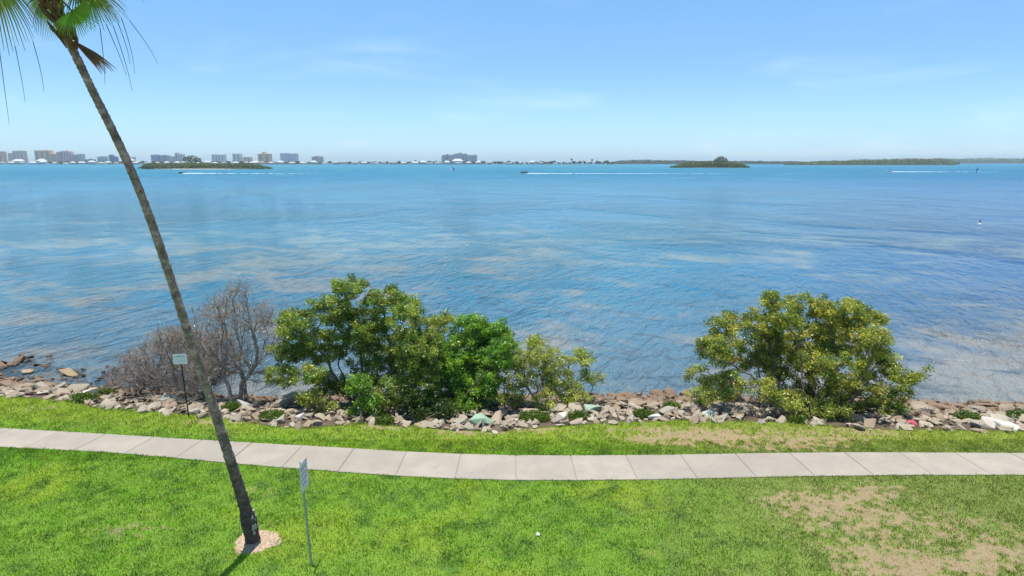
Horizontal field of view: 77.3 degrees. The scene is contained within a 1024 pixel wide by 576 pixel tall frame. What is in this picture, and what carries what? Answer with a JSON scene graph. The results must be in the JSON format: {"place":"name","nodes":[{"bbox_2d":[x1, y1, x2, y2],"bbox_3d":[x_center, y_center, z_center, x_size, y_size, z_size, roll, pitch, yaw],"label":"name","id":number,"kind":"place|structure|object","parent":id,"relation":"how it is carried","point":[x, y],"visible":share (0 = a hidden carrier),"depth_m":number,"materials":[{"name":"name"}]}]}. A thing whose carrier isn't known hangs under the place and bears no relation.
{"place":"outdoors","nodes":[
{"label":"outdoors","id":0,"kind":"place"},
{"bbox_2d":[182,173,315,173],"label":"wake","id":1,"kind":"object","parent":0,"point":[241,173],"visible":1,"depth_m":542.28,"materials":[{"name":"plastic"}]},
{"bbox_2d":[7,164,505,164],"bbox_3d":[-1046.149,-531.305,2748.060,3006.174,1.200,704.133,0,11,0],"label":"shore","id":2,"kind":"structure","parent":0,"point":[318,164],"depth_m":2422.01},
{"bbox_2d":[0,151,7,163],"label":"condo tower","id":3,"kind":"structure","parent":2,"relation":"on","point":[3,156],"depth_m":2847.09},
{"bbox_2d":[7,150,28,163],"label":"condo tower","id":4,"kind":"structure","parent":2,"relation":"on","point":[18,154],"depth_m":2843.28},
{"bbox_2d":[12,159,25,164],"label":"house","id":5,"kind":"structure","parent":2,"relation":"on","point":[17,161],"depth_m":2443.22,"materials":[{"name":"white"}]},
{"bbox_2d":[34,150,56,161],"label":"condo tower","id":6,"kind":"structure","parent":2,"relation":"on","point":[49,155],"depth_m":2841.03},
{"bbox_2d":[56,151,74,163],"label":"condo tower","id":7,"kind":"structure","parent":2,"relation":"on","point":[63,156],"depth_m":2833.25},
{"bbox_2d":[73,153,85,161],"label":"condo tower","id":8,"kind":"structure","parent":2,"relation":"on","point":[79,157],"depth_m":2845.87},
{"bbox_2d":[97,156,107,161],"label":"condo tower","id":9,"kind":"structure","parent":2,"relation":"on","point":[102,158],"depth_m":2745.26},
{"bbox_2d":[108,154,118,163],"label":"condo tower","id":10,"kind":"structure","parent":2,"relation":"on","point":[112,158],"depth_m":2749.82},
{"bbox_2d":[151,154,169,163],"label":"condo tower","id":11,"kind":"structure","parent":2,"relation":"on","point":[157,158],"depth_m":2697.74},
{"bbox_2d":[169,152,184,162],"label":"condo tower","id":12,"kind":"structure","parent":2,"relation":"on","point":[178,156],"depth_m":2696.21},
{"bbox_2d":[212,154,226,163],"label":"condo tower","id":13,"kind":"structure","parent":2,"relation":"on","point":[219,158],"depth_m":2695.91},
{"bbox_2d":[232,153,242,161],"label":"condo tower","id":14,"kind":"structure","parent":2,"relation":"on","point":[237,157],"depth_m":2696.21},
{"bbox_2d":[258,151,271,163],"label":"condo tower","id":15,"kind":"structure","parent":2,"relation":"on","point":[265,156],"depth_m":2646.40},
{"bbox_2d":[280,153,298,163],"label":"condo tower","id":16,"kind":"structure","parent":2,"relation":"on","point":[288,157],"depth_m":2647.68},
{"bbox_2d":[312,156,323,163],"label":"condo tower","id":17,"kind":"structure","parent":2,"relation":"on","point":[318,159],"depth_m":2649.79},
{"bbox_2d":[442,152,476,163],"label":"condo tower","id":18,"kind":"structure","parent":2,"relation":"on","point":[465,157],"depth_m":2550.02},
{"bbox_2d":[1,376,1015,431],"bbox_3d":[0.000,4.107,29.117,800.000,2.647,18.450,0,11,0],"label":"shore bank","id":19,"kind":"structure","parent":0,"point":[548,423],"depth_m":21.49,"materials":[{"name":"stone"}]},
{"bbox_2d":[11,383,34,388],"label":"rock","id":20,"kind":"object","parent":19,"relation":"on","point":[21,385],"visible":0.54,"depth_m":25.85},
{"bbox_2d":[29,378,45,382],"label":"rock","id":21,"kind":"object","parent":19,"relation":"on","point":[38,380],"visible":0.55,"depth_m":28.48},
{"bbox_2d":[30,381,50,388],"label":"rock","id":22,"kind":"object","parent":19,"relation":"on","point":[40,384],"visible":0.48,"depth_m":25.28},
{"bbox_2d":[34,386,49,391],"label":"rock","id":23,"kind":"object","parent":19,"relation":"on","point":[41,389],"visible":0.55,"depth_m":24.71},
{"bbox_2d":[42,394,57,399],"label":"rock","id":24,"kind":"object","parent":19,"relation":"on","point":[50,396],"visible":0.95,"depth_m":22.94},
{"bbox_2d":[54,382,66,389],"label":"rock","id":25,"kind":"object","parent":19,"relation":"on","point":[62,384],"visible":0.34,"depth_m":25.37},
{"bbox_2d":[56,388,69,395],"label":"rock","id":26,"kind":"object","parent":19,"relation":"on","point":[59,391],"visible":0.68,"depth_m":24.25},
{"bbox_2d":[66,383,89,390],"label":"rock","id":27,"kind":"object","parent":19,"relation":"on","point":[83,387],"visible":0.48,"depth_m":25.46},
{"bbox_2d":[65,391,99,403],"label":"weed clump","id":28,"kind":"object","parent":19,"relation":"on","point":[81,397],"visible":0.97,"depth_m":22.86,"materials":[{"name":"green plant"}]},
{"bbox_2d":[78,387,97,393],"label":"rock","id":29,"kind":"object","parent":19,"relation":"on","point":[95,389],"visible":0.34,"depth_m":24.05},
{"bbox_2d":[98,386,115,394],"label":"weed clump","id":30,"kind":"object","parent":19,"relation":"on","point":[105,391],"visible":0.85,"depth_m":24.78,"materials":[{"name":"green plant"}]},
{"bbox_2d":[100,402,118,407],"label":"rock","id":31,"kind":"object","parent":19,"relation":"on","point":[107,404],"visible":0.79,"depth_m":22.30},
{"bbox_2d":[147,402,160,410],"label":"rock","id":32,"kind":"object","parent":19,"relation":"on","point":[155,404],"visible":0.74,"depth_m":22.35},
{"bbox_2d":[150,394,161,401],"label":"rock","id":33,"kind":"object","parent":19,"relation":"on","point":[155,397],"visible":0.55,"depth_m":24.08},
{"bbox_2d":[160,392,181,401],"bbox_3d":[-12.776,4.193,24.011,0.777,0.281,0.570,7,18,1],"label":"rock","id":34,"kind":"object","parent":19,"relation":"on","point":[165,397],"visible":0.56,"depth_m":23.94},
{"bbox_2d":[101,321,241,401],"bbox_3d":[-12.996,2.729,24.857,5.450,3.593,4.344,0,11,0],"label":"dead shrub","id":35,"kind":"object","parent":19,"relation":"on","point":[156,373],"visible":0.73,"depth_m":24.20,"materials":[{"name":"grey plant"}]},
{"bbox_2d":[184,395,203,401],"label":"rock","id":36,"kind":"object","parent":19,"relation":"on","point":[191,398],"visible":0.52,"depth_m":24.12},
{"bbox_2d":[166,277,282,401],"bbox_3d":[-10.687,1.911,24.414,4.417,5.193,3.655,0,11,0],"label":"bare tree","id":37,"kind":"object","parent":19,"relation":"on","point":[239,358],"visible":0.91,"depth_m":23.76,"materials":[{"name":"grey plant"}]},
{"bbox_2d":[220,400,239,411],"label":"weed clump","id":38,"kind":"object","parent":19,"relation":"on","point":[231,405],"visible":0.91,"depth_m":22.45,"materials":[{"name":"green plant"}]},
{"bbox_2d":[236,399,251,406],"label":"rock","id":39,"kind":"object","parent":19,"relation":"on","point":[243,403],"visible":0.48,"depth_m":23.18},
{"bbox_2d":[257,409,285,421],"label":"weed clump","id":40,"kind":"object","parent":19,"relation":"on","point":[272,414],"visible":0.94,"depth_m":21.32,"materials":[{"name":"green plant"}]},
{"bbox_2d":[271,391,297,408],"bbox_3d":[-8.561,4.323,23.794,0.827,0.292,1.410,5,30,35],"label":"rock","id":41,"kind":"object","parent":19,"relation":"on","point":[289,398],"visible":0.52,"depth_m":23.86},
{"bbox_2d":[295,413,304,420],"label":"rock","id":42,"kind":"object","parent":19,"relation":"on","point":[299,417],"visible":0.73,"depth_m":21.36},
{"bbox_2d":[294,386,340,413],"bbox_3d":[-6.819,4.067,22.465,1.524,1.242,1.170,-9,14,-39],"label":"shrub","id":43,"kind":"object","parent":19,"relation":"on","point":[311,397],"visible":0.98,"depth_m":22.38,"materials":[{"name":"green plant"}]},
{"bbox_2d":[315,413,325,420],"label":"rock","id":44,"kind":"object","parent":19,"relation":"on","point":[319,416],"visible":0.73,"depth_m":21.55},
{"bbox_2d":[331,395,344,402],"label":"rock","id":45,"kind":"object","parent":19,"relation":"on","point":[337,398],"visible":0.44,"depth_m":25.33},
{"bbox_2d":[263,273,456,409],"bbox_3d":[-5.626,2.057,23.394,7.190,5.234,4.526,0,11,0],"label":"mangrove tree","id":46,"kind":"object","parent":19,"relation":"on","point":[413,355],"visible":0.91,"depth_m":23.02,"materials":[{"name":"green plant"}]},
{"bbox_2d":[341,372,387,417],"bbox_3d":[-4.973,3.674,21.507,1.465,1.775,1.498,0,11,0],"label":"shrub","id":47,"kind":"object","parent":19,"relation":"on","point":[355,386],"visible":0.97,"depth_m":21.39,"materials":[{"name":"green plant"}]},
{"bbox_2d":[373,413,394,424],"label":"weed clump","id":48,"kind":"object","parent":19,"relation":"on","point":[382,418],"visible":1,"depth_m":20.70,"materials":[{"name":"green plant"}]},
{"bbox_2d":[392,383,459,421],"bbox_3d":[-2.872,3.861,21.414,2.326,1.310,1.408,0,11,0],"label":"shrub","id":49,"kind":"object","parent":19,"relation":"on","point":[413,405],"visible":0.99,"depth_m":21.32,"materials":[{"name":"green plant"}]},
{"bbox_2d":[420,420,438,427],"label":"rock","id":50,"kind":"object","parent":19,"relation":"on","point":[429,424],"visible":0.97,"depth_m":20.57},
{"bbox_2d":[450,416,466,426],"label":"rock","id":51,"kind":"object","parent":19,"relation":"on","point":[460,419],"visible":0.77,"depth_m":20.92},
{"bbox_2d":[418,312,517,412],"bbox_3d":[-1.772,2.772,23.618,3.972,3.618,4.210,0,11,0],"label":"mangrove tree","id":52,"kind":"object","parent":19,"relation":"on","point":[474,382],"visible":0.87,"depth_m":23.11,"materials":[{"name":"green plant"}]},
{"bbox_2d":[462,422,473,429],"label":"rock","id":53,"kind":"object","parent":19,"relation":"on","point":[468,426],"visible":0.92,"depth_m":20.37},
{"bbox_2d":[462,410,476,415],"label":"rock","id":54,"kind":"object","parent":19,"relation":"on","point":[473,412],"visible":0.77,"depth_m":22.29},
{"bbox_2d":[469,413,493,425],"bbox_3d":[-0.951,4.388,21.086,0.744,0.411,0.544,6,13,29],"label":"rock","id":55,"kind":"object","parent":19,"relation":"on","point":[475,419],"visible":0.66,"depth_m":20.95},
{"bbox_2d":[491,410,501,423],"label":"rock","id":56,"kind":"object","parent":19,"relation":"on","point":[497,415],"visible":0.56,"depth_m":21.48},
{"bbox_2d":[497,401,516,408],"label":"rock","id":57,"kind":"object","parent":19,"relation":"on","point":[502,406],"visible":0.59,"depth_m":23.64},
{"bbox_2d":[0,352,1023,433],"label":"rubble","id":58,"kind":"object","parent":19,"relation":"on","point":[613,405],"visible":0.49,"depth_m":22.25,"materials":[{"name":"stone"}]},
{"bbox_2d":[58,368,79,376],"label":"rock","id":59,"kind":"object","parent":58,"relation":"on","point":[69,372],"visible":0.94,"depth_m":29.46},
{"bbox_2d":[518,409,551,422],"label":"weed clump","id":60,"kind":"object","parent":19,"relation":"on","point":[525,415],"visible":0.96,"depth_m":21.35,"materials":[{"name":"green plant"}]},
{"bbox_2d":[497,333,607,410],"bbox_3d":[1.533,2.879,23.609,4.411,3.432,2.678,-2,11,-10],"label":"mangrove tree","id":61,"kind":"object","parent":19,"relation":"on","point":[539,354],"visible":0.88,"depth_m":23.61,"materials":[{"name":"green plant"}]},
{"bbox_2d":[550,401,567,408],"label":"rock","id":62,"kind":"object","parent":19,"relation":"on","point":[559,404],"visible":0.39,"depth_m":23.26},
{"bbox_2d":[554,405,566,412],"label":"rock","id":63,"kind":"object","parent":19,"relation":"on","point":[562,408],"visible":0.85,"depth_m":22.72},
{"bbox_2d":[555,412,566,422],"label":"rock","id":64,"kind":"object","parent":19,"relation":"on","point":[560,416],"visible":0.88,"depth_m":20.93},
{"bbox_2d":[568,399,584,410],"bbox_3d":[2.509,4.255,22.816,0.991,0.211,0.841,-3,28,-22],"label":"rock","id":65,"kind":"object","parent":19,"relation":"on","point":[575,405],"visible":0.63,"depth_m":22.77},
{"bbox_2d":[570,417,582,424],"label":"rock","id":66,"kind":"object","parent":19,"relation":"on","point":[577,421],"visible":0.81,"depth_m":20.82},
{"bbox_2d":[567,409,590,420],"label":"weed clump","id":67,"kind":"object","parent":19,"relation":"on","point":[575,414],"visible":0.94,"depth_m":21.36,"materials":[{"name":"green plant"}]},
{"bbox_2d":[584,404,601,413],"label":"rock","id":68,"kind":"object","parent":19,"relation":"on","point":[597,408],"visible":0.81,"depth_m":22.53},
{"bbox_2d":[627,401,638,409],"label":"rock","id":69,"kind":"object","parent":19,"relation":"on","point":[632,404],"visible":0.51,"depth_m":22.94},
{"bbox_2d":[628,400,646,406],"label":"rock","id":70,"kind":"object","parent":19,"relation":"on","point":[641,403],"visible":0.53,"depth_m":23.35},
{"bbox_2d":[633,407,654,419],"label":"weed clump","id":71,"kind":"object","parent":19,"relation":"on","point":[641,413],"visible":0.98,"depth_m":21.39,"materials":[{"name":"green plant"}]},
{"bbox_2d":[645,403,655,408],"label":"rock","id":72,"kind":"object","parent":19,"relation":"on","point":[650,406],"visible":0.94,"depth_m":23.08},
{"bbox_2d":[649,389,663,395],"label":"rock","id":73,"kind":"object","parent":19,"relation":"on","point":[657,392],"visible":0.57,"depth_m":26.69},
{"bbox_2d":[658,406,675,413],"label":"rock","id":74,"kind":"object","parent":19,"relation":"on","point":[666,409],"visible":0.96,"depth_m":22.18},
{"bbox_2d":[664,387,676,397],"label":"rock","id":75,"kind":"object","parent":19,"relation":"on","point":[668,390],"visible":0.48,"depth_m":26.59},
{"bbox_2d":[662,400,682,409],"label":"weed clump","id":76,"kind":"object","parent":19,"relation":"on","point":[671,403],"visible":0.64,"depth_m":22.84,"materials":[{"name":"green plant"}]},
{"bbox_2d":[679,389,693,396],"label":"rock","id":77,"kind":"object","parent":19,"relation":"on","point":[681,393],"visible":0.39,"depth_m":25.93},
{"bbox_2d":[685,401,698,410],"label":"rock","id":78,"kind":"object","parent":19,"relation":"on","point":[689,405],"visible":0.83,"depth_m":23.04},
{"bbox_2d":[683,385,723,408],"bbox_3d":[7.186,4.013,23.814,1.204,1.065,1.984,10,15,42],"label":"shrub","id":79,"kind":"object","parent":19,"relation":"on","point":[701,398],"visible":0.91,"depth_m":23.33,"materials":[{"name":"green plant"}]},
{"bbox_2d":[701,409,718,418],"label":"rock","id":80,"kind":"object","parent":19,"relation":"on","point":[710,412],"visible":0.61,"depth_m":21.49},
{"bbox_2d":[742,404,755,414],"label":"rock","id":81,"kind":"object","parent":19,"relation":"on","point":[746,410],"visible":0.56,"depth_m":22.13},
{"bbox_2d":[722,388,792,416],"bbox_3d":[8.416,4.075,22.006,2.368,1.155,1.736,0,11,0],"label":"dead shrub","id":82,"kind":"object","parent":19,"relation":"on","point":[752,406],"visible":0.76,"depth_m":22.01,"materials":[{"name":"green plant"}]},
{"bbox_2d":[775,415,786,422],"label":"rock","id":83,"kind":"object","parent":19,"relation":"on","point":[781,418],"visible":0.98,"depth_m":20.84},
{"bbox_2d":[786,412,808,423],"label":"weed clump","id":84,"kind":"object","parent":19,"relation":"on","point":[795,418],"visible":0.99,"depth_m":20.77,"materials":[{"name":"green plant"}]},
{"bbox_2d":[774,392,822,418],"bbox_3d":[9.648,3.999,21.527,1.852,1.087,0.997,-6,13,-29],"label":"shrub","id":85,"kind":"object","parent":19,"relation":"on","point":[795,405],"visible":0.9,"depth_m":21.32,"materials":[{"name":"green plant"}]},
{"bbox_2d":[682,289,934,421],"bbox_3d":[10.423,2.420,22.937,8.836,4.792,4.937,0,11,0],"label":"mangrove tree","id":86,"kind":"object","parent":19,"relation":"on","point":[800,356],"visible":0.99,"depth_m":22.42,"materials":[{"name":"green plant"}]},
{"bbox_2d":[863,418,875,427],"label":"rock","id":87,"kind":"object","parent":19,"relation":"on","point":[869,422],"visible":0.84,"depth_m":20.74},
{"bbox_2d":[878,401,912,417],"bbox_3d":[13.385,4.250,22.293,1.012,0.544,1.253,10,15,42],"label":"shrub","id":88,"kind":"object","parent":19,"relation":"on","point":[889,407],"visible":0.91,"depth_m":22.21,"materials":[{"name":"green plant"}]},
{"bbox_2d":[906,419,917,426],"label":"rock","id":89,"kind":"object","parent":19,"relation":"on","point":[914,422],"visible":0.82,"depth_m":20.81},
{"bbox_2d":[909,404,930,414],"bbox_3d":[14.736,4.424,22.987,0.549,0.302,0.879,-4,11,-2],"label":"rock","id":90,"kind":"object","parent":19,"relation":"on","point":[920,408],"visible":0.54,"depth_m":22.99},
{"bbox_2d":[908,401,934,412],"bbox_3d":[15.253,4.439,23.792,0.797,0.337,1.042,3,2,-11],"label":"rock","id":91,"kind":"object","parent":19,"relation":"on","point":[931,409],"visible":0.44,"depth_m":23.80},
{"bbox_2d":[928,401,949,408],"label":"rock","id":92,"kind":"object","parent":19,"relation":"on","point":[939,405],"visible":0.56,"depth_m":24.26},
{"bbox_2d":[947,403,965,407],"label":"rock","id":93,"kind":"object","parent":19,"relation":"on","point":[958,405],"visible":0.85,"depth_m":24.23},
{"bbox_2d":[952,409,983,419],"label":"weed clump","id":94,"kind":"object","parent":19,"relation":"on","point":[963,414],"visible":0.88,"depth_m":21.80,"materials":[{"name":"green plant"}]},
{"bbox_2d":[965,404,986,410],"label":"rock","id":95,"kind":"object","parent":19,"relation":"on","point":[977,407],"visible":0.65,"depth_m":23.68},
{"bbox_2d":[979,416,995,427],"bbox_3d":[15.548,4.423,20.907,0.427,0.299,0.793,15,20,35],"label":"rock","id":96,"kind":"object","parent":19,"relation":"on","point":[985,421],"visible":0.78,"depth_m":20.80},
{"bbox_2d":[990,414,1008,421],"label":"rock","id":97,"kind":"object","parent":19,"relation":"on","point":[999,417],"visible":0.66,"depth_m":21.60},
{"bbox_2d":[992,419,1021,431],"bbox_3d":[16.006,4.442,20.489,0.584,0.198,1.112,3,8,-6],"label":"rock","id":98,"kind":"object","parent":19,"relation":"on","point":[1001,422],"visible":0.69,"depth_m":20.58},
{"bbox_2d":[999,404,1015,409],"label":"rock","id":99,"kind":"object","parent":19,"relation":"on","point":[1008,406],"visible":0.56,"depth_m":23.91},
{"bbox_2d":[1005,409,1023,419],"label":"weed clump","id":100,"kind":"object","parent":19,"relation":"on","point":[1012,412],"visible":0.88,"depth_m":22.03,"materials":[{"name":"green plant"}]},
{"bbox_2d":[0,162,1023,402],"bbox_3d":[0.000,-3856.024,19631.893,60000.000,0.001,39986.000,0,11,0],"label":"water","id":101,"kind":"structure","parent":0,"point":[633,281],"depth_m":68.03,"materials":[{"name":"liquid"}]},
{"bbox_2d":[21,369,34,373],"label":"rock","id":102,"kind":"object","parent":101,"relation":"in","point":[27,371],"visible":1,"depth_m":29.75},
{"bbox_2d":[0,394,1023,575],"bbox_3d":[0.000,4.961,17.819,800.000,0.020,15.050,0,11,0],"label":"lawn","id":103,"kind":"structure","parent":0,"point":[969,566],"depth_m":15.19,"materials":[{"name":"plant"}]},
{"bbox_2d":[172,354,188,416],"bbox_3d":[-10.797,3.281,21.025,0.469,2.338,0.066,0,11,0],"label":"sign post","id":104,"kind":"object","parent":103,"relation":"on","point":[181,359],"visible":0.97,"depth_m":20.83,"materials":[{"name":"metal"}]},
{"bbox_2d":[234,530,281,555],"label":"bare soil","id":105,"kind":"structure","parent":103,"relation":"on","point":[269,539],"depth_m":14.15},
{"bbox_2d":[0,0,260,543],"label":"palm tree","id":106,"kind":"object","parent":105,"relation":"on","point":[59,19],"visible":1,"depth_m":10.84,"materials":[{"name":"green plant"}]},
{"bbox_2d":[299,457,312,565],"bbox_3d":[-4.243,4.712,13.200,0.127,2.452,0.440,0,11,0],"label":"sign post","id":107,"kind":"object","parent":103,"relation":"on","point":[303,472],"visible":0.95,"depth_m":13.13,"materials":[{"name":"metal"}]},
{"bbox_2d":[0,428,1023,480],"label":"sidewalk","id":108,"kind":"structure","parent":0,"point":[514,467],"depth_m":18.02,"materials":[{"name":"concrete"}]},
{"bbox_2d":[0,0,1023,161],"label":"sky","id":109,"kind":"structure","parent":0,"point":[333,80],"materials":[{"name":"blue"}]},
{"bbox_2d":[527,173,665,173],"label":"wake","id":110,"kind":"object","parent":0,"point":[586,173],"visible":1,"depth_m":539.43,"materials":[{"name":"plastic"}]},
{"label":"island ground","id":111,"kind":"structure","parent":0,"visible":0},
{"bbox_2d":[183,155,201,162],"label":"pine tree","id":112,"kind":"object","parent":111,"relation":"on","point":[195,160],"visible":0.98,"depth_m":886.33,"materials":[{"name":"grey plant"}]},
{"bbox_2d":[138,162,271,168],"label":"mangrove thicket","id":113,"kind":"object","parent":111,"relation":"on","point":[183,165],"visible":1,"depth_m":880.66,"materials":[{"name":"plant"}]},
{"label":"island ground","id":114,"kind":"structure","parent":0,"visible":0},
{"bbox_2d":[670,161,749,167],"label":"mangrove thicket","id":115,"kind":"object","parent":114,"relation":"on","point":[715,164],"visible":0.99,"depth_m":1078.85,"materials":[{"name":"plant"}]},
{"bbox_2d":[714,156,727,161],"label":"pine tree","id":116,"kind":"object","parent":114,"relation":"on","point":[718,159],"visible":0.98,"depth_m":1080.12,"materials":[{"name":"grey plant"}]},
{"label":"seabed","id":117,"kind":"structure","parent":0,"visible":0},
{"bbox_2d":[607,159,799,163],"bbox_3d":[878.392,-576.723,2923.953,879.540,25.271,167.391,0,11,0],"label":"mangrove thicket","id":118,"kind":"object","parent":117,"relation":"on","point":[650,161],"visible":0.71,"depth_m":2874.77,"materials":[{"name":"plant"}]},
{"bbox_2d":[784,158,959,164],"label":"mangrove thicket","id":119,"kind":"object","parent":117,"relation":"on","point":[915,161],"visible":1,"depth_m":2034.00,"materials":[{"name":"plant"}]},
{"bbox_2d":[848,158,1023,163],"bbox_3d":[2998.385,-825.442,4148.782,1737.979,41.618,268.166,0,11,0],"label":"mangrove thicket","id":120,"kind":"object","parent":117,"relation":"on","point":[990,161],"visible":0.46,"depth_m":4069.57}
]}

